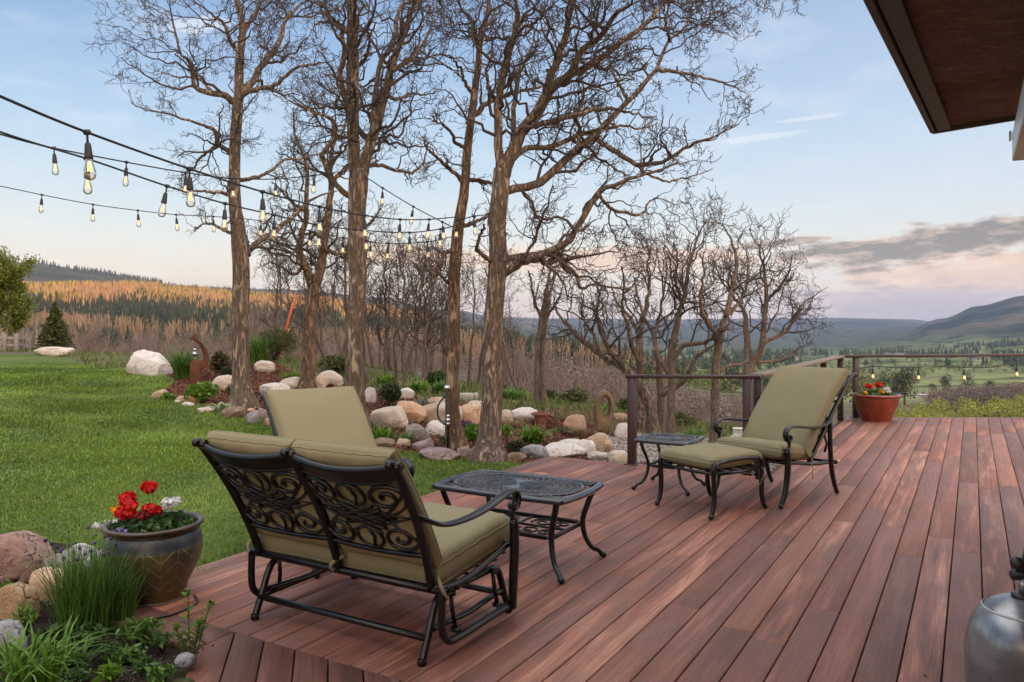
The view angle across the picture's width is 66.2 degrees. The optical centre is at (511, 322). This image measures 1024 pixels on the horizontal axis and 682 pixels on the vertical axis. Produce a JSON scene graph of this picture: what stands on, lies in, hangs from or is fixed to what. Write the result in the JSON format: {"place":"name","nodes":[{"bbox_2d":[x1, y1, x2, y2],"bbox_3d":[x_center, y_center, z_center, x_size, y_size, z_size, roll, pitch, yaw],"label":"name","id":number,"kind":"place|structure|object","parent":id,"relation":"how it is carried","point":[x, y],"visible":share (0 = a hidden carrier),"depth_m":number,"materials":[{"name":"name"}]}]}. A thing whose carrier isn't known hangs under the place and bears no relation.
{"place":"outdoors","nodes":[
{"label":"outdoors","id":0,"kind":"place"},
{"bbox_2d":[0,534,184,681],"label":"soil ground","id":1,"kind":"structure","parent":0,"point":[125,677],"depth_m":3.31,"materials":[{"name":"soil"}]},
{"bbox_2d":[0,619,27,652],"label":"stone","id":2,"kind":"object","parent":1,"relation":"on","point":[14,627],"visible":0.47,"depth_m":3.35,"materials":[{"name":"stone"}]},
{"bbox_2d":[0,582,39,623],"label":"stone","id":3,"kind":"object","parent":1,"relation":"on","point":[21,593],"visible":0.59,"depth_m":3.68,"materials":[{"name":"stone"}]},
{"bbox_2d":[10,601,40,634],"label":"perennial plant","id":4,"kind":"object","parent":1,"relation":"on","point":[31,616],"visible":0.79,"depth_m":3.58,"materials":[{"name":"green plant"}]},
{"bbox_2d":[0,530,54,582],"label":"boulder","id":5,"kind":"object","parent":1,"relation":"on","point":[24,543],"visible":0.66,"depth_m":4.22,"materials":[{"name":"pink stone"}]},
{"bbox_2d":[28,566,65,604],"bbox_3d":[-2.376,1.364,4.028,0.202,0.204,0.152,0,0,0],"label":"stone","id":6,"kind":"object","parent":1,"relation":"on","point":[41,593],"visible":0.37,"depth_m":3.97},
{"bbox_2d":[34,621,70,649],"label":"perennial plant","id":7,"kind":"object","parent":1,"relation":"on","point":[48,628],"visible":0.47,"depth_m":3.42,"materials":[{"name":"green plant"}]},
{"bbox_2d":[0,611,135,681],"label":"grass clump","id":8,"kind":"object","parent":1,"relation":"on","point":[20,666],"visible":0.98,"depth_m":3.07,"materials":[{"name":"green plant"}]},
{"bbox_2d":[56,665,91,681],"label":"perennial plant","id":9,"kind":"object","parent":1,"relation":"on","point":[77,674],"visible":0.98,"depth_m":3.04,"materials":[{"name":"green plant"}]},
{"bbox_2d":[13,522,156,640],"bbox_3d":[-1.961,1.197,3.633,0.531,0.473,0.597,0,0,45],"label":"chive clump","id":10,"kind":"object","parent":1,"relation":"on","point":[83,598],"visible":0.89,"depth_m":3.58,"materials":[{"name":"green plant"}]},
{"bbox_2d":[41,631,132,677],"bbox_3d":[-1.757,1.356,3.182,0.368,0.146,0.303,0,0,-15],"label":"grass clump","id":11,"kind":"object","parent":1,"relation":"on","point":[81,659],"visible":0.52,"depth_m":3.19,"materials":[{"name":"plant"}]},
{"bbox_2d":[73,619,110,649],"bbox_3d":[-1.844,1.382,3.446,0.147,0.143,0.144,0,0,-31],"label":"perennial plant","id":12,"kind":"object","parent":1,"relation":"on","point":[88,629],"visible":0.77,"depth_m":3.43,"materials":[{"name":"green plant"}]},
{"bbox_2d":[90,640,124,663],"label":"perennial plant","id":13,"kind":"object","parent":1,"relation":"on","point":[103,655],"visible":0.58,"depth_m":3.26,"materials":[{"name":"green plant"}]},
{"bbox_2d":[91,657,125,681],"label":"perennial plant","id":14,"kind":"object","parent":1,"relation":"on","point":[110,671],"visible":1,"depth_m":2.97,"materials":[{"name":"green plant"}]},
{"bbox_2d":[10,539,218,681],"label":"leaf litter","id":15,"kind":"object","parent":1,"relation":"on","point":[136,674],"visible":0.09,"depth_m":3.38,"materials":[{"name":"brown plant"}]},
{"bbox_2d":[80,556,151,620],"bbox_3d":[-1.855,1.256,3.714,0.396,0.351,0.405,0,0,0],"label":"chive clump","id":16,"kind":"object","parent":1,"relation":"on","point":[127,606],"visible":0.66,"depth_m":3.71,"materials":[{"name":"green plant"}]},
{"bbox_2d":[110,640,147,663],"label":"perennial plant","id":17,"kind":"object","parent":1,"relation":"on","point":[125,654],"visible":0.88,"depth_m":3.22,"materials":[{"name":"green plant"}]},
{"bbox_2d":[112,616,166,647],"bbox_3d":[-1.649,1.375,3.478,0.225,0.144,0.212,0,0,0],"label":"perennial plant","id":18,"kind":"object","parent":1,"relation":"on","point":[143,626],"visible":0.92,"depth_m":3.47,"materials":[{"name":"green plant"}]},
{"bbox_2d":[148,629,175,652],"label":"perennial plant","id":19,"kind":"object","parent":1,"relation":"on","point":[160,641],"visible":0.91,"depth_m":3.33,"materials":[{"name":"green plant"}]},
{"bbox_2d":[172,588,214,658],"bbox_3d":[-1.317,1.251,3.243,0.188,0.299,0.088,0,0,0],"label":"plant","id":20,"kind":"object","parent":1,"relation":"on","point":[198,634],"visible":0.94,"depth_m":3.24,"materials":[{"name":"green plant"}]},
{"bbox_2d":[0,354,527,573],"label":"lawn","id":21,"kind":"structure","parent":0,"point":[20,359],"depth_m":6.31,"materials":[{"name":"plant"}]},
{"bbox_2d":[126,349,172,375],"bbox_3d":[-7.102,0.897,15.357,0.822,0.747,0.681,0,0,0],"label":"boulder","id":22,"kind":"object","parent":21,"relation":"on","point":[143,362],"visible":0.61,"depth_m":15.15,"materials":[{"name":"white stone"}]},
{"bbox_2d":[161,360,594,464],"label":"mulch ground","id":23,"kind":"structure","parent":0,"point":[287,370],"depth_m":11.96,"materials":[{"name":"brown plant"}]},
{"bbox_2d":[157,344,211,378],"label":"ornamental grass","id":24,"kind":"object","parent":23,"relation":"on","point":[181,369],"depth_m":14.64,"materials":[{"name":"plant"}]},
{"bbox_2d":[188,332,208,385],"bbox_3d":[-5.532,0.677,13.861,0.341,1.022,0.153,0,0,-9],"label":"garden sculpture","id":25,"kind":"object","parent":23,"relation":"on","point":[197,367],"visible":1,"depth_m":13.81,"materials":[{"name":"metal"}]},
{"bbox_2d":[183,381,219,402],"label":"shrub","id":26,"kind":"object","parent":23,"relation":"on","point":[201,391],"visible":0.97,"depth_m":11.42,"materials":[{"name":"green plant"}]},
{"bbox_2d":[81,0,386,408],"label":"oak tree","id":27,"kind":"object","parent":23,"relation":"on","point":[242,394],"visible":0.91,"depth_m":10.91,"materials":[{"name":"brown plant"}]},
{"bbox_2d":[249,331,279,363],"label":"ornamental grass","id":28,"kind":"object","parent":23,"relation":"on","point":[258,348],"depth_m":16.29,"materials":[{"name":"plant"}]},
{"bbox_2d":[247,47,385,388],"bbox_3d":[-3.292,-1.840,13.194,2.039,6.200,2.526,0,0,17],"label":"oak tree","id":29,"kind":"object","parent":23,"relation":"on","point":[307,379],"visible":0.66,"depth_m":12.92,"materials":[{"name":"brown plant"}]},
{"bbox_2d":[178,0,504,433],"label":"oak tree","id":30,"kind":"object","parent":23,"relation":"on","point":[359,167],"visible":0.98,"depth_m":9.51,"materials":[{"name":"brown plant"}]},
{"bbox_2d":[0,134,449,240],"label":"string lights","id":31,"kind":"object","parent":30,"relation":"hanging from","point":[54,159],"visible":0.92,"depth_m":8.00,"materials":[{"name":"black rubber"}]},
{"bbox_2d":[370,405,408,428],"bbox_3d":[-1.601,1.265,10.275,0.515,0.350,0.387,0,0,0],"label":"boulder","id":32,"kind":"object","parent":23,"relation":"on","point":[394,417],"visible":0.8,"depth_m":10.13,"materials":[{"name":"beige stone"}]},
{"bbox_2d":[377,381,401,406],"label":"shrub","id":33,"kind":"object","parent":23,"relation":"on","point":[391,392],"visible":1,"depth_m":11.84,"materials":[{"name":"green plant"}]},
{"bbox_2d":[396,401,426,423],"bbox_3d":[-1.395,1.252,10.664,0.487,0.385,0.365,0,0,0],"label":"boulder","id":34,"kind":"object","parent":23,"relation":"on","point":[415,412],"visible":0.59,"depth_m":10.53,"materials":[{"name":"beige stone"}]},
{"bbox_2d":[418,447,460,460],"bbox_3d":[-0.775,1.411,8.435,0.461,0.140,0.346,0,0,0],"label":"boulder","id":35,"kind":"object","parent":23,"relation":"on","point":[438,453],"visible":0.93,"depth_m":8.29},
{"bbox_2d":[461,403,480,423],"bbox_3d":[-0.572,1.318,11.018,0.320,0.356,0.240,0,0,0],"label":"boulder","id":36,"kind":"object","parent":23,"relation":"on","point":[471,412],"visible":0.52,"depth_m":10.96,"materials":[{"name":"beige stone"}]},
{"bbox_2d":[395,0,563,450],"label":"oak tree","id":37,"kind":"object","parent":23,"relation":"on","point":[456,431],"visible":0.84,"depth_m":8.88,"materials":[{"name":"brown plant"}]},
{"bbox_2d":[0,186,450,260],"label":"string lights","id":38,"kind":"object","parent":37,"relation":"hanging from","point":[213,226],"visible":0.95,"depth_m":9.85,"materials":[{"name":"black rubber"}]},
{"bbox_2d":[0,131,455,252],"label":"string lights","id":39,"kind":"object","parent":37,"relation":"hanging from","point":[164,201],"visible":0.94,"depth_m":5.89,"materials":[{"name":"black rubber"}]},
{"bbox_2d":[506,422,560,443],"bbox_3d":[0.291,1.349,9.589,0.796,0.288,0.788,0,0,0],"label":"daylily clump","id":40,"kind":"object","parent":23,"relation":"on","point":[535,435],"visible":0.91,"depth_m":9.54,"materials":[{"name":"green plant"}]},
{"bbox_2d":[545,442,585,457],"bbox_3d":[0.584,1.436,8.736,0.478,0.187,0.358,0,0,0],"label":"boulder","id":41,"kind":"object","parent":23,"relation":"on","point":[563,449],"visible":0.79,"depth_m":8.62,"materials":[{"name":"white stone"}]},
{"bbox_2d":[419,0,807,463],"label":"oak tree","id":42,"kind":"object","parent":23,"relation":"on","point":[488,446],"visible":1,"depth_m":8.27,"materials":[{"name":"brown plant"}]},
{"bbox_2d":[0,263,1023,433],"bbox_3d":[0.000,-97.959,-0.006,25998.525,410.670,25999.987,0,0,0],"label":"valley terrain","id":43,"kind":"structure","parent":0,"point":[999,321],"depth_m":3025.61,"materials":[{"name":"plant"}]},
{"bbox_2d":[0,334,30,351],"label":"rail fence","id":44,"kind":"object","parent":43,"relation":"on","point":[19,341],"visible":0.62,"depth_m":24.45,"materials":[{"name":"grey wood"}]},
{"bbox_2d":[0,246,40,351],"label":"leafy tree","id":45,"kind":"object","parent":43,"relation":"on","point":[15,309],"visible":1,"depth_m":24.91,"materials":[{"name":"green plant"}]},
{"bbox_2d":[32,302,75,349],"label":"spruce tree","id":46,"kind":"object","parent":43,"relation":"on","point":[54,329],"visible":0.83,"depth_m":25.36,"materials":[{"name":"green plant"}]},
{"bbox_2d":[23,279,421,322],"bbox_3d":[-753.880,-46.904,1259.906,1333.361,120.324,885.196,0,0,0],"label":"golden conifers","id":47,"kind":"object","parent":43,"relation":"on","point":[48,284],"visible":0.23,"depth_m":1152.52,"materials":[{"name":"plant"}]},
{"bbox_2d":[22,280,664,372],"bbox_3d":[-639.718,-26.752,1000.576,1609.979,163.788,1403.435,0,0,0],"label":"hillside aspens","id":48,"kind":"object","parent":43,"relation":"on","point":[79,320],"visible":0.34,"depth_m":404.89,"materials":[{"name":"plant"}]},
{"bbox_2d":[13,258,678,378],"bbox_3d":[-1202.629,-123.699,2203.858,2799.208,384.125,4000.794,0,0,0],"label":"hillside conifers","id":49,"kind":"object","parent":43,"relation":"on","point":[183,311],"visible":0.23,"depth_m":582.99,"materials":[{"name":"plant"}]},
{"bbox_2d":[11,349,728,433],"bbox_3d":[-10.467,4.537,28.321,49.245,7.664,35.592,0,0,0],"label":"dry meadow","id":50,"kind":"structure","parent":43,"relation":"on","point":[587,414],"depth_m":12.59,"materials":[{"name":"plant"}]},
{"bbox_2d":[0,296,741,426],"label":"scrub thicket","id":51,"kind":"object","parent":43,"relation":"on","point":[81,343],"visible":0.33,"depth_m":28.14,"materials":[{"name":"plant"}]},
{"bbox_2d":[1,347,740,435],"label":"meadow grass","id":52,"kind":"structure","parent":43,"relation":"on","point":[478,389],"depth_m":15.23,"materials":[{"name":"plant"}]},
{"bbox_2d":[91,343,1023,462],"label":"brush slopes","id":53,"kind":"structure","parent":43,"relation":"on","point":[1011,390],"depth_m":170.61,"materials":[{"name":"plant"}]},
{"bbox_2d":[623,352,1023,394],"bbox_3d":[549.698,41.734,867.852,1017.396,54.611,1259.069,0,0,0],"label":"valley groves","id":54,"kind":"object","parent":43,"relation":"on","point":[700,382],"visible":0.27,"depth_m":445.30,"materials":[{"name":"plant"}]},
{"bbox_2d":[630,336,1023,401],"bbox_3d":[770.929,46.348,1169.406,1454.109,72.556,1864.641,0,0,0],"label":"valley timber","id":55,"kind":"object","parent":43,"relation":"on","point":[768,354],"visible":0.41,"depth_m":1204.16,"materials":[{"name":"plant"}]},
{"bbox_2d":[891,366,918,405],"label":"tree","id":56,"kind":"object","parent":43,"relation":"on","point":[904,383],"visible":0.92,"depth_m":264.29,"materials":[{"name":"green plant"}]},
{"bbox_2d":[893,392,1023,418],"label":"willow thicket","id":57,"kind":"object","parent":43,"relation":"on","point":[970,409],"visible":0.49,"depth_m":130.60,"materials":[{"name":"plant"}]},
{"bbox_2d":[0,0,1023,320],"label":"sky","id":58,"kind":"structure","parent":0,"point":[901,219],"materials":[{"name":"blue"}]},
{"bbox_2d":[57,354,1020,681],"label":"rough ground","id":59,"kind":"structure","parent":0,"point":[179,676],"depth_m":13.28,"materials":[{"name":"soil"}]},
{"bbox_2d":[143,660,176,681],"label":"perennial plant","id":60,"kind":"object","parent":59,"relation":"on","point":[156,672],"visible":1,"depth_m":2.98,"materials":[{"name":"green plant"}]},
{"bbox_2d":[256,224,298,352],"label":"oak tree","id":61,"kind":"object","parent":59,"relation":"on","point":[276,300],"visible":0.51,"depth_m":17.21,"materials":[{"name":"brown plant"}]},
{"bbox_2d":[248,225,308,355],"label":"oak tree","id":62,"kind":"object","parent":59,"relation":"on","point":[279,313],"visible":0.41,"depth_m":20.34,"materials":[{"name":"brown plant"}]},
{"bbox_2d":[257,324,301,359],"bbox_3d":[-5.012,0.436,17.011,1.083,0.837,1.186,0,0,0],"label":"shrub","id":63,"kind":"object","parent":59,"relation":"on","point":[275,333],"visible":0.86,"depth_m":16.83,"materials":[{"name":"green plant"}]},
{"bbox_2d":[258,251,312,358],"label":"oak tree","id":64,"kind":"object","parent":59,"relation":"on","point":[289,306],"visible":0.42,"depth_m":21.30,"materials":[{"name":"brown plant"}]},
{"bbox_2d":[286,227,336,358],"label":"oak tree","id":65,"kind":"object","parent":59,"relation":"on","point":[321,346],"visible":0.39,"depth_m":18.18,"materials":[{"name":"brown plant"}]},
{"bbox_2d":[317,353,344,371],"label":"shrub","id":66,"kind":"object","parent":59,"relation":"on","point":[332,362],"visible":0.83,"depth_m":16.25,"materials":[{"name":"green plant"}]},
{"bbox_2d":[313,219,348,373],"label":"oak tree","id":67,"kind":"object","parent":59,"relation":"on","point":[335,331],"visible":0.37,"depth_m":16.54,"materials":[{"name":"brown plant"}]},
{"bbox_2d":[299,198,384,383],"bbox_3d":[-3.328,-0.565,15.171,1.777,3.785,1.273,0,0,21],"label":"oak tree","id":68,"kind":"object","parent":59,"relation":"on","point":[344,284],"visible":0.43,"depth_m":15.34,"materials":[{"name":"brown plant"}]},
{"bbox_2d":[323,205,387,368],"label":"oak tree","id":69,"kind":"object","parent":59,"relation":"on","point":[372,361],"visible":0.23,"depth_m":18.60,"materials":[{"name":"brown plant"}]},
{"bbox_2d":[337,202,405,361],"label":"oak tree","id":70,"kind":"object","parent":59,"relation":"on","point":[382,239],"visible":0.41,"depth_m":18.52,"materials":[{"name":"brown plant"}]},
{"bbox_2d":[365,250,408,374],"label":"oak tree","id":71,"kind":"object","parent":59,"relation":"on","point":[384,344],"visible":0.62,"depth_m":16.99,"materials":[{"name":"brown plant"}]},
{"bbox_2d":[365,227,417,370],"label":"oak tree","id":72,"kind":"object","parent":59,"relation":"on","point":[388,344],"visible":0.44,"depth_m":19.64,"materials":[{"name":"brown plant"}]},
{"bbox_2d":[371,213,430,384],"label":"oak tree","id":73,"kind":"object","parent":59,"relation":"on","point":[394,341],"visible":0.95,"depth_m":14.34,"materials":[{"name":"brown plant"}]},
{"bbox_2d":[370,231,442,375],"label":"oak tree","id":74,"kind":"object","parent":59,"relation":"on","point":[403,360],"visible":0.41,"depth_m":18.73,"materials":[{"name":"brown plant"}]},
{"bbox_2d":[383,217,436,383],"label":"oak tree","id":75,"kind":"object","parent":59,"relation":"on","point":[408,356],"visible":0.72,"depth_m":16.28,"materials":[{"name":"brown plant"}]},
{"bbox_2d":[379,233,448,374],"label":"oak tree","id":76,"kind":"object","parent":59,"relation":"on","point":[415,367],"visible":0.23,"depth_m":20.71,"materials":[{"name":"brown plant"}]},
{"bbox_2d":[389,242,466,384],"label":"oak tree","id":77,"kind":"object","parent":59,"relation":"on","point":[422,322],"visible":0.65,"depth_m":16.44,"materials":[{"name":"brown plant"}]},
{"bbox_2d":[396,235,479,383],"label":"oak tree","id":78,"kind":"object","parent":59,"relation":"on","point":[425,349],"visible":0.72,"depth_m":15.95,"materials":[{"name":"brown plant"}]},
{"bbox_2d":[417,248,462,376],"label":"oak tree","id":79,"kind":"object","parent":59,"relation":"on","point":[435,342],"visible":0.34,"depth_m":18.39,"materials":[{"name":"brown plant"}]},
{"bbox_2d":[460,231,512,387],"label":"oak tree","id":80,"kind":"object","parent":59,"relation":"on","point":[470,349],"visible":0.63,"depth_m":17.26,"materials":[{"name":"brown plant"}]},
{"bbox_2d":[502,276,526,387],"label":"oak tree","id":81,"kind":"object","parent":59,"relation":"on","point":[513,378],"visible":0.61,"depth_m":19.30,"materials":[{"name":"brown plant"}]},
{"bbox_2d":[518,237,563,404],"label":"oak tree","id":82,"kind":"object","parent":59,"relation":"on","point":[537,366],"visible":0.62,"depth_m":13.96,"materials":[{"name":"brown plant"}]},
{"bbox_2d":[537,258,573,404],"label":"oak tree","id":83,"kind":"object","parent":59,"relation":"on","point":[543,393],"visible":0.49,"depth_m":13.96,"materials":[{"name":"brown plant"}]},
{"bbox_2d":[100,417,1023,681],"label":"deck","id":84,"kind":"structure","parent":59,"relation":"on","point":[816,578],"depth_m":4.15,"materials":[{"name":"wood"}]},
{"bbox_2d":[92,480,203,606],"bbox_3d":[-1.835,1.107,4.020,0.482,0.589,0.482,0,0,20],"label":"planter","id":85,"kind":"object","parent":84,"relation":"on","point":[172,557],"visible":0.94,"depth_m":3.90,"materials":[{"name":"ceramic"}]},
{"bbox_2d":[260,386,414,577],"bbox_3d":[-1.128,0.917,4.916,0.648,0.965,1.142,0,0,-33],"label":"armchair","id":86,"kind":"object","parent":84,"relation":"on","point":[334,414],"visible":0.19,"depth_m":5.02,"materials":[{"name":"fabric"}]},
{"bbox_2d":[191,430,521,666],"bbox_3d":[-0.687,0.942,3.632,1.249,0.916,1.008,0,0,30],"label":"glider bench","id":87,"kind":"object","parent":84,"relation":"on","point":[354,511],"visible":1,"depth_m":3.37,"materials":[{"name":"black metal"}]},
{"bbox_2d":[431,469,605,583],"bbox_3d":[0.036,1.175,4.657,0.924,0.450,0.613,0,0,30],"label":"coffee table","id":88,"kind":"object","parent":84,"relation":"on","point":[488,484],"visible":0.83,"depth_m":4.60,"materials":[{"name":"black metal"}]},
{"bbox_2d":[631,432,705,495],"bbox_3d":[1.333,1.185,6.650,0.505,0.430,0.505,0,0,30],"label":"side table","id":89,"kind":"object","parent":84,"relation":"on","point":[658,439],"visible":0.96,"depth_m":6.57,"materials":[{"name":"black metal"}]},
{"bbox_2d":[624,374,760,475],"bbox_3d":[1.711,1.003,7.512,1.288,1.034,0.138,0,0,24],"label":"deck railing","id":90,"kind":"object","parent":84,"relation":"attached to","point":[632,417],"visible":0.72,"depth_m":7.61,"materials":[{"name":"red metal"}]},
{"bbox_2d":[654,442,767,519],"bbox_3d":[1.509,1.170,5.946,0.640,0.461,0.581,0,0,-35],"label":"footstool","id":91,"kind":"object","parent":84,"relation":"on","point":[711,459],"visible":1,"depth_m":5.82,"materials":[{"name":"fabric"}]},
{"bbox_2d":[713,365,857,508],"bbox_3d":[2.271,0.889,6.488,1.196,1.021,0.678,0,0,-40],"label":"armchair","id":92,"kind":"object","parent":84,"relation":"on","point":[785,424],"visible":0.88,"depth_m":6.38,"materials":[{"name":"fabric"}]},
{"bbox_2d":[749,355,844,479],"bbox_3d":[3.574,1.002,9.490,0.146,1.037,5.019,0,0,31],"label":"deck railing","id":93,"kind":"object","parent":84,"relation":"attached to","point":[758,385],"visible":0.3,"depth_m":9.19,"materials":[{"name":"red metal"}]},
{"bbox_2d":[851,381,901,422],"bbox_3d":[5.170,1.117,11.150,0.664,0.567,0.664,0,0,0],"label":"planter","id":94,"kind":"object","parent":84,"relation":"on","point":[876,406],"visible":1,"depth_m":10.96,"materials":[{"name":"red ceramic"}]},
{"bbox_2d":[838,354,1023,417],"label":"deck railing","id":95,"kind":"object","parent":84,"relation":"attached to","point":[855,380],"visible":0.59,"depth_m":11.51,"materials":[{"name":"wood"}]},
{"bbox_2d":[863,0,1023,160],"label":"house","id":96,"kind":"structure","parent":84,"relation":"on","point":[959,64],"depth_m":3.95,"materials":[{"name":"brown wood"}]},
{"bbox_2d":[0,95,456,241],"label":"string lights","id":97,"kind":"object","parent":96,"relation":"hanging from","point":[88,154],"visible":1,"depth_m":4.42,"materials":[{"name":"black rubber"}]},
{"bbox_2d":[964,550,1023,681],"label":"propane tank","id":98,"kind":"object","parent":84,"relation":"on","point":[994,643],"visible":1,"depth_m":2.69,"materials":[{"name":"metal"}]},
{"bbox_2d":[557,387,588,404],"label":"shrub","id":99,"kind":"object","parent":59,"relation":"on","point":[577,394],"visible":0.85,"depth_m":15.35,"materials":[{"name":"green plant"}]},
{"bbox_2d":[527,260,660,433],"bbox_3d":[1.216,0.376,11.606,1.980,2.752,1.900,0,0,0],"label":"oak tree","id":100,"kind":"object","parent":59,"relation":"on","point":[615,360],"visible":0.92,"depth_m":11.54,"materials":[{"name":"brown plant"}]},
{"bbox_2d":[600,234,681,430],"bbox_3d":[2.026,0.137,12.398,1.193,3.245,1.963,0,0,-11],"label":"oak tree","id":101,"kind":"object","parent":59,"relation":"on","point":[639,359],"visible":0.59,"depth_m":12.14,"materials":[{"name":"brown plant"}]},
{"bbox_2d":[613,256,746,432],"bbox_3d":[2.475,0.328,11.863,2.092,2.896,0.874,0,0,45],"label":"oak tree","id":102,"kind":"object","parent":59,"relation":"on","point":[661,393],"visible":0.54,"depth_m":11.96,"materials":[{"name":"brown plant"}]},
{"bbox_2d":[683,205,834,411],"bbox_3d":[4.239,0.012,13.457,2.707,3.894,2.337,0,0,0],"label":"oak tree","id":103,"kind":"object","parent":59,"relation":"on","point":[750,368],"visible":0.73,"depth_m":13.46,"materials":[{"name":"brown plant"}]},
{"bbox_2d":[594,433,779,475],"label":"gravel ground","id":104,"kind":"structure","parent":0,"point":[666,448],"depth_m":9.48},
{"bbox_2d":[593,389,614,435],"bbox_3d":[1.252,1.231,10.695,0.290,0.641,0.226,0,0,-1],"label":"stone ring","id":105,"kind":"object","parent":104,"relation":"on","point":[601,422],"visible":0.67,"depth_m":10.59,"materials":[{"name":"stone"}]},
{"bbox_2d":[618,185,757,432],"bbox_3d":[2.350,-0.076,10.847,1.816,3.524,2.068,0,0,0],"label":"oak tree","id":106,"kind":"object","parent":104,"relation":"on","point":[669,368],"visible":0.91,"depth_m":10.57,"materials":[{"name":"brown plant"}]},
{"bbox_2d":[673,188,795,442],"bbox_3d":[2.890,-0.052,10.375,1.783,3.522,1.128,0,0,-24],"label":"oak tree","id":107,"kind":"object","parent":104,"relation":"on","point":[728,311],"visible":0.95,"depth_m":10.30,"materials":[{"name":"brown plant"}]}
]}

